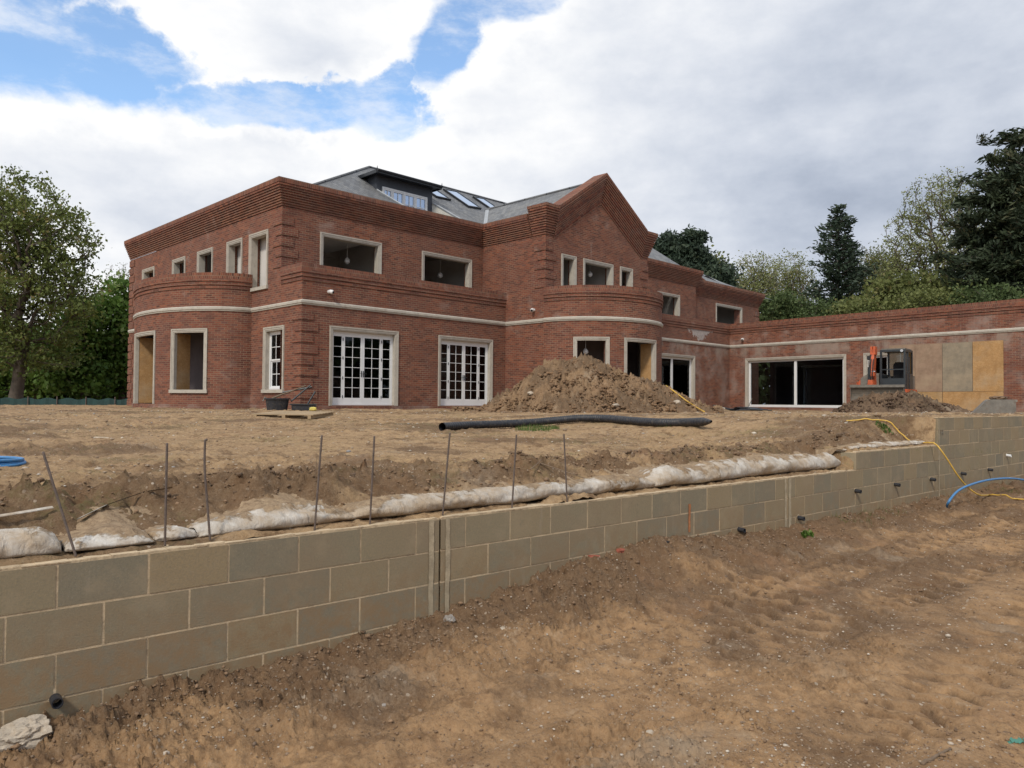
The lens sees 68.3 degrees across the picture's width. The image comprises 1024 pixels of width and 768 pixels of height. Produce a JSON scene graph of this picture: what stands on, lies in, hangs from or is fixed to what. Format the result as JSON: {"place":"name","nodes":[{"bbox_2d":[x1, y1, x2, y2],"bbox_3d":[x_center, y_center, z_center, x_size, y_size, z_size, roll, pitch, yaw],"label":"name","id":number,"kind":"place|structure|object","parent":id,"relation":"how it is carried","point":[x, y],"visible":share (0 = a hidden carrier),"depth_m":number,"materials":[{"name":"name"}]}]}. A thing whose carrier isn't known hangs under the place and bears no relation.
{"place":"outdoors","nodes":[
{"label":"outdoors","id":0,"kind":"place"},
{"bbox_2d":[0,480,1023,767],"bbox_3d":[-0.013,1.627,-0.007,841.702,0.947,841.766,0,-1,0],"label":"ground","id":1,"kind":"structure","parent":0,"point":[522,688],"depth_m":4.38,"materials":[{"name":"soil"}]},
{"bbox_2d":[0,714,53,751],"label":"concrete lump","id":2,"kind":"object","parent":1,"relation":"on","point":[30,731],"visible":0.86,"depth_m":3.55,"materials":[{"name":"concrete"}]},
{"bbox_2d":[443,614,455,621],"bbox_3d":[-0.438,1.641,5.271,0.090,0.068,0.044,1,-1,-11],"label":"stone","id":3,"kind":"object","parent":1,"relation":"on","point":[450,617],"visible":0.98,"depth_m":5.26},
{"bbox_2d":[0,416,1023,728],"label":"retaining wall","id":4,"kind":"structure","parent":1,"relation":"on","point":[84,632],"depth_m":4.83,"materials":[{"name":"concrete"}]},
{"bbox_2d":[48,689,63,708],"bbox_3d":[-2.289,1.573,3.794,0.074,0.082,0.110,2,-2,-41],"label":"weep pipe","id":5,"kind":"object","parent":4,"relation":"attached to","point":[55,700],"visible":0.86,"depth_m":3.77,"materials":[{"name":"black plastic"}]},
{"bbox_2d":[42,452,76,556],"bbox_3d":[-2.354,0.624,3.927,0.210,0.542,0.014,0,-1,6],"label":"steel bar","id":6,"kind":"object","parent":4,"relation":"on","point":[59,505],"visible":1,"depth_m":3.92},
{"bbox_2d":[164,443,167,545],"bbox_3d":[-1.935,0.617,4.223,0.014,0.574,0.037,1,-1,-22],"label":"steel bar","id":7,"kind":"object","parent":4,"relation":"on","point":[165,500],"visible":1,"depth_m":4.22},
{"bbox_2d":[203,438,210,540],"bbox_3d":[-1.766,0.611,4.380,0.066,0.590,0.022,0,-2,25],"label":"steel bar","id":8,"kind":"object","parent":4,"relation":"on","point":[206,491],"visible":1,"depth_m":4.38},
{"bbox_2d":[369,436,374,523],"bbox_3d":[-0.940,0.679,5.068,0.014,0.661,0.044,-1,-2,44],"label":"steel bar","id":9,"kind":"object","parent":4,"relation":"on","point":[372,479],"visible":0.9,"depth_m":5.07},
{"bbox_2d":[442,433,450,515],"bbox_3d":[-0.479,0.702,5.455,0.070,0.702,0.014,1,-2,-23],"label":"steel bar","id":10,"kind":"object","parent":4,"relation":"attached to","point":[446,474],"visible":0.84,"depth_m":5.45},
{"bbox_2d":[511,435,516,507],"bbox_3d":[0.016,0.712,5.890,0.054,0.635,0.014,1,-2,-33],"label":"steel bar","id":11,"kind":"object","parent":4,"relation":"on","point":[514,471],"visible":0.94,"depth_m":5.89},
{"bbox_2d":[563,434,567,501],"bbox_3d":[0.446,0.731,6.287,0.052,0.630,0.014,-1,-2,35],"label":"steel bar","id":12,"kind":"object","parent":4,"relation":"on","point":[565,467],"visible":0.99,"depth_m":6.28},
{"bbox_2d":[737,526,745,532],"bbox_3d":[2.369,1.506,7.857,0.056,0.070,0.125,2,-2,-41],"label":"weep pipe","id":13,"kind":"object","parent":4,"relation":"attached to","point":[740,529],"visible":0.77,"depth_m":7.82,"materials":[{"name":"black plastic"}]},
{"bbox_2d":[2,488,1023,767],"bbox_3d":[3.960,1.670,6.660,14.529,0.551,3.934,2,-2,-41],"label":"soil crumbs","id":14,"kind":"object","parent":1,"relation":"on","point":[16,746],"visible":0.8,"depth_m":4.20,"materials":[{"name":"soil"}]},
{"bbox_2d":[800,529,813,537],"bbox_3d":[3.211,1.635,8.248,0.173,0.106,0.136,1,-1,-11],"label":"weed","id":15,"kind":"object","parent":1,"relation":"on","point":[804,533],"visible":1,"depth_m":8.22,"materials":[{"name":"green plant"}]},
{"bbox_2d":[846,418,1023,499],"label":"yellow hose","id":16,"kind":"object","parent":1,"relation":"on","point":[962,481],"visible":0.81,"depth_m":11.65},
{"bbox_2d":[920,748,951,764],"bbox_3d":[1.856,1.630,3.302,0.223,0.028,0.021,1,-2,-30],"label":"stick","id":17,"kind":"object","parent":1,"relation":"on","point":[927,760],"visible":1,"depth_m":3.28,"materials":[{"name":"brown wood"}]},
{"bbox_2d":[946,477,1023,507],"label":"blue water pipe","id":18,"kind":"object","parent":1,"relation":"on","point":[964,487],"visible":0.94,"depth_m":11.27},
{"bbox_2d":[1007,737,1023,743],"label":"plastic scrap","id":19,"kind":"object","parent":1,"relation":"on","point":[1012,740],"visible":1,"depth_m":3.50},
{"bbox_2d":[0,404,1023,565],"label":"terrace ground","id":20,"kind":"structure","parent":0,"point":[356,434],"depth_m":8.41,"materials":[{"name":"soil"}]},
{"bbox_2d":[0,456,26,466],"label":"pipe coil","id":21,"kind":"object","parent":20,"relation":"on","point":[11,461],"visible":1,"depth_m":6.32,"materials":[{"name":"blue plastic"}]},
{"bbox_2d":[0,506,52,516],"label":"fabric edge","id":22,"kind":"object","parent":20,"relation":"on","point":[26,511],"visible":1,"depth_m":4.17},
{"bbox_2d":[0,526,61,558],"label":"geotextile bag","id":23,"kind":"object","parent":20,"relation":"on","point":[24,542],"visible":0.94,"depth_m":3.84,"materials":[{"name":"fabric"}]},
{"bbox_2d":[0,291,65,398],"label":"bushy tree","id":24,"kind":"object","parent":20,"relation":"on","point":[36,390],"visible":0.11,"depth_m":56.97,"materials":[{"name":"green plant"}]},
{"bbox_2d":[0,164,112,398],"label":"deciduous tree","id":25,"kind":"object","parent":20,"relation":"on","point":[23,255],"visible":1,"depth_m":45.56,"materials":[{"name":"green plant"}]},
{"bbox_2d":[0,368,126,399],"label":"hedge","id":26,"kind":"object","parent":20,"relation":"on","point":[66,396],"visible":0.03,"depth_m":58.31,"materials":[{"name":"green plant"}]},
{"bbox_2d":[0,396,127,404],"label":"netting fence","id":27,"kind":"object","parent":20,"relation":"on","point":[51,401],"visible":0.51,"depth_m":42.98,"materials":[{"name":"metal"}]},
{"bbox_2d":[27,292,125,399],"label":"bushy tree","id":28,"kind":"object","parent":20,"relation":"on","point":[98,381],"visible":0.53,"depth_m":53.17,"materials":[{"name":"green plant"}]},
{"bbox_2d":[56,506,154,551],"bbox_3d":[-2.341,0.803,4.290,0.447,0.194,0.612,2,-2,-41],"label":"geotextile bag","id":29,"kind":"object","parent":20,"relation":"on","point":[113,527],"visible":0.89,"depth_m":4.17,"materials":[{"name":"fabric"}]},
{"bbox_2d":[86,269,129,399],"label":"bushy tree","id":30,"kind":"object","parent":20,"relation":"on","point":[119,301],"visible":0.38,"depth_m":54.76,"materials":[{"name":"green plant"}]},
{"bbox_2d":[5,422,210,437],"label":"dry grass","id":31,"kind":"structure","parent":20,"relation":"on","point":[109,430],"depth_m":11.64,"materials":[{"name":"beige plant"}]},
{"bbox_2d":[99,263,129,296],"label":"bare tree","id":32,"kind":"object","parent":20,"relation":"on","point":[115,274],"visible":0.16,"depth_m":70.09,"materials":[{"name":"green plant"}]},
{"bbox_2d":[77,487,172,518],"bbox_3d":[-2.360,0.716,4.598,0.098,0.132,0.613,0,-2,29],"label":"fabric edge","id":33,"kind":"object","parent":20,"relation":"on","point":[125,498],"visible":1,"depth_m":4.66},
{"bbox_2d":[130,505,198,540],"bbox_3d":[-2.083,0.826,4.534,0.256,0.163,0.570,2,-2,-41],"label":"geotextile bag","id":34,"kind":"object","parent":20,"relation":"on","point":[156,532],"visible":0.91,"depth_m":4.37,"materials":[{"name":"fabric"}]},
{"bbox_2d":[186,492,355,536],"bbox_3d":[-1.596,0.817,4.937,1.044,0.208,0.612,2,-2,-43],"label":"geotextile bag","id":35,"kind":"object","parent":20,"relation":"on","point":[282,510],"visible":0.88,"depth_m":4.77,"materials":[{"name":"fabric"}]},
{"bbox_2d":[263,397,290,409],"bbox_3d":[-7.355,0.619,23.584,0.843,0.443,0.640,1,-1,-17],"label":"mortar tub","id":36,"kind":"object","parent":20,"relation":"on","point":[276,403],"visible":0.81,"depth_m":23.36,"materials":[{"name":"black plastic"}]},
{"bbox_2d":[272,385,305,397],"bbox_3d":[-6.973,0.255,23.623,1.039,0.459,0.084,1,-1,-13],"label":"timber prop","id":37,"kind":"object","parent":36,"relation":"on","point":[288,392],"visible":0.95,"depth_m":23.60,"materials":[{"name":"brown wood"}]},
{"bbox_2d":[251,411,333,418],"bbox_3d":[-5.183,0.731,17.984,1.560,0.100,1.200,0,1,11],"label":"timber pallet","id":38,"kind":"object","parent":20,"relation":"on","point":[310,414],"visible":0.96,"depth_m":17.73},
{"bbox_2d":[282,385,315,403],"bbox_3d":[-6.710,0.423,23.788,1.048,0.820,0.190,1,-1,-6],"label":"trestle","id":39,"kind":"object","parent":20,"relation":"on","point":[305,388],"visible":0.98,"depth_m":23.78,"materials":[{"name":"grey paint"}]},
{"bbox_2d":[290,404,316,410],"bbox_3d":[-6.575,0.737,23.873,0.800,0.220,0.530,1,-1,-11],"label":"plastic tray","id":40,"kind":"object","parent":20,"relation":"on","point":[302,407],"visible":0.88,"depth_m":23.64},
{"bbox_2d":[314,435,322,530],"bbox_3d":[-1.235,0.649,4.809,0.055,0.645,0.014,1,-2,-32],"label":"steel bar","id":41,"kind":"object","parent":20,"relation":"on","point":[317,491],"visible":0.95,"depth_m":4.80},
{"bbox_2d":[8,429,860,492],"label":"soil clods","id":42,"kind":"object","parent":20,"relation":"on","point":[239,475],"visible":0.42,"depth_m":8.46,"materials":[{"name":"soil"}]},
{"bbox_2d":[0,414,909,536],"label":"soil crumbs","id":43,"kind":"object","parent":20,"relation":"on","point":[426,488],"visible":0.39,"depth_m":6.97,"materials":[{"name":"soil"}]},
{"bbox_2d":[335,469,654,518],"bbox_3d":[0.020,0.862,6.349,3.312,0.212,0.617,2,-2,-41],"label":"geotextile bag","id":44,"kind":"object","parent":20,"relation":"on","point":[409,503],"visible":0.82,"depth_m":5.87,"materials":[{"name":"fabric"}]},
{"bbox_2d":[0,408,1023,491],"bbox_3d":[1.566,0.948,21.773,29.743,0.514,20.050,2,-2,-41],"label":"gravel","id":45,"kind":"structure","parent":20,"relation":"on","point":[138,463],"depth_m":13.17,"materials":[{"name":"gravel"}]},
{"bbox_2d":[515,423,559,431],"bbox_3d":[0.480,0.828,14.144,0.880,0.192,1.563,0,-1,0],"label":"grass patch","id":46,"kind":"object","parent":20,"relation":"on","point":[549,427],"visible":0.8,"depth_m":14.12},
{"bbox_2d":[539,463,583,477],"bbox_3d":[0.450,0.778,6.788,0.428,0.129,0.014,0,-1,20],"label":"dead root","id":47,"kind":"object","parent":20,"relation":"on","point":[559,469],"visible":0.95,"depth_m":6.80,"materials":[{"name":"brown wood"}]},
{"bbox_2d":[124,166,1023,411],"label":"brick house","id":48,"kind":"structure","parent":20,"relation":"on","point":[237,286],"depth_m":30.49,"materials":[{"name":"brick"}]},
{"bbox_2d":[133,330,155,403],"bbox_3d":[-14.101,-0.614,28.952,0.240,2.740,2.329,2,-2,-44],"label":"bay door","id":49,"kind":"structure","parent":48,"relation":"in","point":[147,333],"depth_m":29.69,"materials":[{"name":"stone"}]},
{"bbox_2d":[138,338,153,402],"bbox_3d":[-14.466,-0.537,29.945,0.590,2.570,0.018,1,-2,-35],"label":"strand board","id":50,"kind":"object","parent":48,"relation":"attached to","point":[145,370],"visible":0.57,"depth_m":29.91,"materials":[{"name":"wood"}]},
{"bbox_2d":[142,266,154,279],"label":"window","id":51,"kind":"structure","parent":48,"relation":"in","point":[145,273],"depth_m":35.33,"materials":[{"name":"stone"}]},
{"bbox_2d":[172,256,185,273],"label":"window","id":52,"kind":"structure","parent":48,"relation":"in","point":[176,263],"depth_m":32.90,"materials":[{"name":"stone"}]},
{"bbox_2d":[176,333,190,389],"bbox_3d":[-12.159,-0.812,27.942,0.019,2.080,0.590,0,-2,26],"label":"strand board","id":53,"kind":"object","parent":48,"relation":"attached to","point":[183,363],"visible":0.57,"depth_m":27.94,"materials":[{"name":"wood"}]},
{"bbox_2d":[168,328,207,392],"bbox_3d":[-11.709,-0.838,27.365,1.655,2.330,0.264,0,-1,17],"label":"bay window","id":54,"kind":"structure","parent":48,"relation":"in","point":[173,355],"depth_m":27.38,"materials":[{"name":"stone"}]},
{"bbox_2d":[197,247,212,271],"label":"window","id":55,"kind":"structure","parent":48,"relation":"in","point":[201,255],"depth_m":31.03,"materials":[{"name":"stone"}]},
{"bbox_2d":[226,237,242,272],"bbox_3d":[-10.474,-4.430,28.765,1.360,2.080,0.335,-1,-2,45],"label":"window","id":56,"kind":"structure","parent":48,"relation":"in","point":[230,246],"depth_m":29.08,"materials":[{"name":"stone"}]},
{"bbox_2d":[248,229,268,291],"bbox_3d":[-9.096,-4.433,27.385,1.500,2.120,0.335,-1,-2,45],"label":"window","id":57,"kind":"structure","parent":48,"relation":"in","point":[253,238],"depth_m":27.74,"materials":[{"name":"stone"}]},
{"bbox_2d":[261,325,284,392],"bbox_3d":[-8.247,-0.848,26.422,1.540,2.320,0.335,-1,-2,45],"label":"window","id":58,"kind":"structure","parent":48,"relation":"in","point":[271,335],"depth_m":26.74,"materials":[{"name":"wood"}]},
{"bbox_2d":[320,232,381,273],"bbox_3d":[-6.043,-4.524,28.180,0.335,1.850,2.720,-1,-2,45],"label":"window","id":59,"kind":"structure","parent":48,"relation":"in","point":[378,246],"depth_m":28.39,"materials":[{"name":"stone"}]},
{"bbox_2d":[332,330,392,404],"bbox_3d":[-5.329,-0.532,26.881,0.149,2.578,2.596,-1,-2,45],"label":"french door","id":60,"kind":"structure","parent":48,"relation":"in","point":[361,400],"depth_m":26.90,"materials":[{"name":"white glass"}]},
{"bbox_2d":[422,251,471,287],"bbox_3d":[-2.760,-4.418,31.463,0.335,1.850,2.750,-1,-2,45],"label":"window","id":61,"kind":"structure","parent":48,"relation":"in","point":[468,263],"depth_m":31.75,"materials":[{"name":"stone"}]},
{"bbox_2d":[441,339,487,405],"bbox_3d":[-1.942,-0.423,30.269,0.149,2.578,2.596,-1,-2,45],"label":"french door","id":62,"kind":"structure","parent":48,"relation":"in","point":[474,355],"depth_m":30.54,"materials":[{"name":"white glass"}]},
{"bbox_2d":[561,254,576,285],"bbox_3d":[2.271,-4.392,31.291,0.335,1.870,1.000,-1,-2,45],"label":"window frame","id":63,"kind":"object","parent":48,"relation":"in","point":[572,259],"depth_m":31.48,"materials":[{"name":"stone"}]},
{"bbox_2d":[573,337,609,363],"bbox_3d":[3.087,-0.680,29.386,1.420,2.310,0.221,0,-1,1],"label":"bay window","id":64,"kind":"structure","parent":48,"relation":"in","point":[607,339],"depth_m":29.37,"materials":[{"name":"stone"}]},
{"bbox_2d":[583,258,613,284],"bbox_3d":[3.653,-4.347,32.673,0.335,1.870,2.110,-1,-2,45],"label":"window","id":65,"kind":"structure","parent":48,"relation":"in","point":[609,267],"depth_m":33.02,"materials":[{"name":"stone"}]},
{"bbox_2d":[620,266,632,286],"bbox_3d":[5.071,-4.302,34.089,0.335,1.870,1.000,-1,-2,45],"label":"window frame","id":66,"kind":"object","parent":48,"relation":"in","point":[629,272],"depth_m":34.27,"materials":[{"name":"stone"}]},
{"bbox_2d":[624,338,655,381],"bbox_3d":[5.145,-0.430,30.152,1.929,2.740,0.263,2,-2,-40],"label":"bay door","id":67,"kind":"structure","parent":48,"relation":"in","point":[653,342],"depth_m":30.53,"materials":[{"name":"stone"}]},
{"bbox_2d":[640,344,650,379],"bbox_3d":[5.477,-0.354,30.913,0.470,2.570,0.018,-1,-2,36],"label":"strand board","id":68,"kind":"object","parent":48,"relation":"attached to","point":[645,370],"visible":0.57,"depth_m":30.91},
{"bbox_2d":[658,291,679,315],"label":"window frame","id":69,"kind":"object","parent":48,"relation":"in","point":[676,297],"depth_m":42.22,"materials":[{"name":"stone"}]},
{"bbox_2d":[662,356,690,397],"bbox_3d":[8.459,-0.114,39.586,0.125,2.578,3.266,-1,-2,45],"label":"sliding door","id":70,"kind":"structure","parent":48,"relation":"in","point":[676,372],"depth_m":39.88,"materials":[{"name":"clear glass"}]},
{"bbox_2d":[716,303,741,322],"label":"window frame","id":71,"kind":"structure","parent":48,"relation":"in","point":[717,304],"depth_m":46.92,"materials":[{"name":"stone"}]},
{"bbox_2d":[749,357,843,407],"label":"sliding door","id":72,"kind":"structure","parent":48,"relation":"in","point":[834,358],"depth_m":40.35,"materials":[{"name":"white plastic"}]},
{"bbox_2d":[889,344,914,375],"bbox_3d":[18.567,-0.750,35.950,0.020,2.225,1.190,2,-2,-39],"label":"board","id":73,"kind":"object","parent":48,"relation":"attached to","point":[894,357],"visible":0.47,"depth_m":36.05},
{"bbox_2d":[915,343,941,391],"bbox_3d":[19.326,-0.758,35.030,0.018,2.220,1.175,2,-2,-39],"label":"board","id":74,"kind":"object","parent":48,"relation":"attached to","point":[928,367],"visible":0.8,"depth_m":35.02,"materials":[{"name":"wood"}]},
{"bbox_2d":[918,392,941,402],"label":"board","id":75,"kind":"object","parent":48,"relation":"attached to","point":[935,395],"visible":0.2,"depth_m":34.80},
{"bbox_2d":[942,342,972,390],"bbox_3d":[20.099,-0.770,34.087,0.019,2.210,1.235,2,-2,-39],"label":"board","id":76,"kind":"object","parent":48,"relation":"attached to","point":[957,366],"visible":1,"depth_m":34.06,"materials":[{"name":"wood"}]},
{"bbox_2d":[943,391,1003,410],"bbox_3d":[20.468,0.876,33.581,0.019,1.080,2.440,2,-2,-39],"label":"board","id":77,"kind":"object","parent":48,"relation":"attached to","point":[971,401],"visible":0.5,"depth_m":33.69,"materials":[{"name":"wood"}]},
{"bbox_2d":[973,340,1003,390],"bbox_3d":[20.880,-0.787,33.133,0.019,2.210,1.200,2,-2,-39],"label":"board","id":78,"kind":"object","parent":48,"relation":"attached to","point":[988,367],"visible":1,"depth_m":33.11,"materials":[{"name":"wood"}]},
{"bbox_2d":[439,414,711,430],"bbox_3d":[1.199,0.721,14.003,4.693,0.290,2.236,0,-1,10],"label":"corrugated pipe","id":79,"kind":"object","parent":20,"relation":"on","point":[685,422],"visible":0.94,"depth_m":14.34,"materials":[{"name":"black plastic"}]},
{"bbox_2d":[450,358,723,412],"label":"soil clods","id":80,"kind":"object","parent":20,"relation":"on","point":[550,403],"visible":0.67,"depth_m":22.30,"materials":[{"name":"soil"}]},
{"bbox_2d":[471,352,723,412],"bbox_3d":[2.624,0.075,23.501,7.760,2.144,6.320,0,-1,0],"label":"soil heap","id":81,"kind":"object","parent":20,"relation":"on","point":[546,394],"visible":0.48,"depth_m":22.41,"materials":[{"name":"soil"}]},
{"bbox_2d":[666,385,704,411],"bbox_3d":[5.316,0.414,22.735,0.603,0.840,3.501,1,-1,-10],"label":"yellow hose","id":82,"kind":"object","parent":81,"relation":"on","point":[686,400],"visible":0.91,"depth_m":22.95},
{"bbox_2d":[648,228,696,279],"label":"pine tree","id":83,"kind":"object","parent":20,"relation":"on","point":[666,244],"visible":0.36,"depth_m":63.17,"materials":[{"name":"green plant"}]},
{"bbox_2d":[678,223,716,274],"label":"pine tree","id":84,"kind":"object","parent":20,"relation":"on","point":[695,240],"visible":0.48,"depth_m":63.41,"materials":[{"name":"green plant"}]},
{"bbox_2d":[705,244,738,284],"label":"pale tree","id":85,"kind":"object","parent":20,"relation":"on","point":[712,245],"visible":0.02,"depth_m":67.82,"materials":[{"name":"green plant"}]},
{"bbox_2d":[701,257,746,289],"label":"young conifer","id":86,"kind":"object","parent":20,"relation":"on","point":[725,273],"visible":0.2,"depth_m":61.61,"materials":[{"name":"green plant"}]},
{"bbox_2d":[609,451,840,487],"bbox_3d":[2.593,0.931,8.688,3.882,0.229,0.745,2,-2,-41],"label":"geotextile bag","id":87,"kind":"object","parent":20,"relation":"on","point":[718,469],"visible":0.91,"depth_m":8.14,"materials":[{"name":"fabric"}]},
{"bbox_2d":[726,407,761,410],"bbox_3d":[10.313,1.152,33.250,1.494,0.310,1.060,1,-2,-35],"label":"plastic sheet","id":88,"kind":"object","parent":20,"relation":"on","point":[740,408],"visible":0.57,"depth_m":32.99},
{"bbox_2d":[730,250,786,319],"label":"deciduous tree","id":89,"kind":"object","parent":20,"relation":"on","point":[755,282],"visible":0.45,"depth_m":69.63,"materials":[{"name":"green plant"}]},
{"bbox_2d":[759,290,796,404],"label":"woodland","id":90,"kind":"object","parent":20,"relation":"on","point":[764,382],"visible":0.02,"depth_m":84.50,"materials":[{"name":"green plant"}]},
{"bbox_2d":[750,248,824,317],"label":"deciduous tree","id":91,"kind":"object","parent":20,"relation":"on","point":[793,275],"visible":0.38,"depth_m":71.53,"materials":[{"name":"green plant"}]},
{"bbox_2d":[759,285,816,364],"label":"shrub","id":92,"kind":"object","parent":20,"relation":"on","point":[775,306],"visible":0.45,"depth_m":59.05,"materials":[{"name":"green plant"}]},
{"bbox_2d":[787,296,857,318],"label":"shrub","id":93,"kind":"object","parent":20,"relation":"on","point":[817,308],"visible":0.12,"depth_m":57.38,"materials":[{"name":"green plant"}]},
{"bbox_2d":[799,203,883,307],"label":"conifer","id":94,"kind":"object","parent":20,"relation":"on","point":[844,253],"visible":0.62,"depth_m":65.64,"materials":[{"name":"green plant"}]},
{"bbox_2d":[718,412,1003,454],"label":"dry grass","id":95,"kind":"structure","parent":20,"relation":"on","point":[877,426],"depth_m":11.25,"materials":[{"name":"beige plant"}]},
{"bbox_2d":[821,290,900,315],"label":"shrub","id":96,"kind":"object","parent":20,"relation":"on","point":[858,304],"visible":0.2,"depth_m":51.32,"materials":[{"name":"green plant"}]},
{"bbox_2d":[815,430,924,454],"bbox_3d":[5.189,0.865,10.764,2.690,0.381,0.476,2,-2,-41],"label":"geotextile bag","id":97,"kind":"object","parent":20,"relation":"on","point":[852,446],"visible":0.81,"depth_m":10.36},
{"bbox_2d":[854,240,898,295],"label":"deciduous tree","id":98,"kind":"object","parent":20,"relation":"on","point":[871,259],"visible":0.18,"depth_m":69.79,"materials":[{"name":"green plant"}]},
{"bbox_2d":[849,346,916,400],"bbox_3d":[14.757,-0.145,29.852,1.970,2.630,2.740,-1,-2,40],"label":"mini excavator","id":99,"kind":"object","parent":20,"relation":"on","point":[902,378],"visible":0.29,"depth_m":29.50,"materials":[{"name":"grey metal"}]},
{"bbox_2d":[875,420,893,434],"bbox_3d":[5.702,0.667,11.572,0.287,0.233,0.235,0,-1,0],"label":"weed","id":100,"kind":"object","parent":20,"relation":"on","point":[883,426],"visible":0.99,"depth_m":11.57,"materials":[{"name":"green plant"}]},
{"bbox_2d":[831,392,971,412],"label":"soil clods","id":101,"kind":"object","parent":20,"relation":"on","point":[933,405],"visible":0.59,"depth_m":26.38,"materials":[{"name":"soil"}]},
{"bbox_2d":[838,390,970,412],"bbox_3d":[13.855,0.752,26.989,5.440,1.116,3.440,0,-1,0],"label":"soil heap","id":102,"kind":"object","parent":20,"relation":"on","point":[915,399],"visible":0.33,"depth_m":26.41,"materials":[{"name":"soil"}]},
{"bbox_2d":[856,262,968,308],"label":"deciduous tree","id":103,"kind":"object","parent":20,"relation":"on","point":[880,286],"visible":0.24,"depth_m":55.13,"materials":[{"name":"green plant"}]},
{"bbox_2d":[873,279,972,309],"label":"shrub","id":104,"kind":"object","parent":20,"relation":"on","point":[925,297],"visible":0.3,"depth_m":48.97,"materials":[{"name":"green plant"}]},
{"bbox_2d":[869,166,982,281],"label":"deciduous tree","id":105,"kind":"object","parent":20,"relation":"on","point":[895,257],"visible":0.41,"depth_m":59.88,"materials":[{"name":"green plant"}]},
{"bbox_2d":[922,127,1023,298],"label":"dark cypress","id":106,"kind":"object","parent":20,"relation":"on","point":[994,252],"visible":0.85,"depth_m":49.67,"materials":[{"name":"green plant"}]},
{"bbox_2d":[938,277,1023,305],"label":"shrub","id":107,"kind":"object","parent":20,"relation":"on","point":[989,293],"visible":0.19,"depth_m":47.16,"materials":[{"name":"green plant"}]},
{"bbox_2d":[972,399,1017,413],"bbox_3d":[13.687,0.629,21.498,1.080,0.517,0.740,0,-2,26],"label":"digger bucket","id":108,"kind":"object","parent":20,"relation":"on","point":[989,406],"visible":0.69,"depth_m":21.15,"materials":[{"name":"grey metal"}]},
{"bbox_2d":[0,0,1023,404],"label":"sky","id":109,"kind":"structure","parent":0,"point":[740,122],"materials":[{"name":"white"}]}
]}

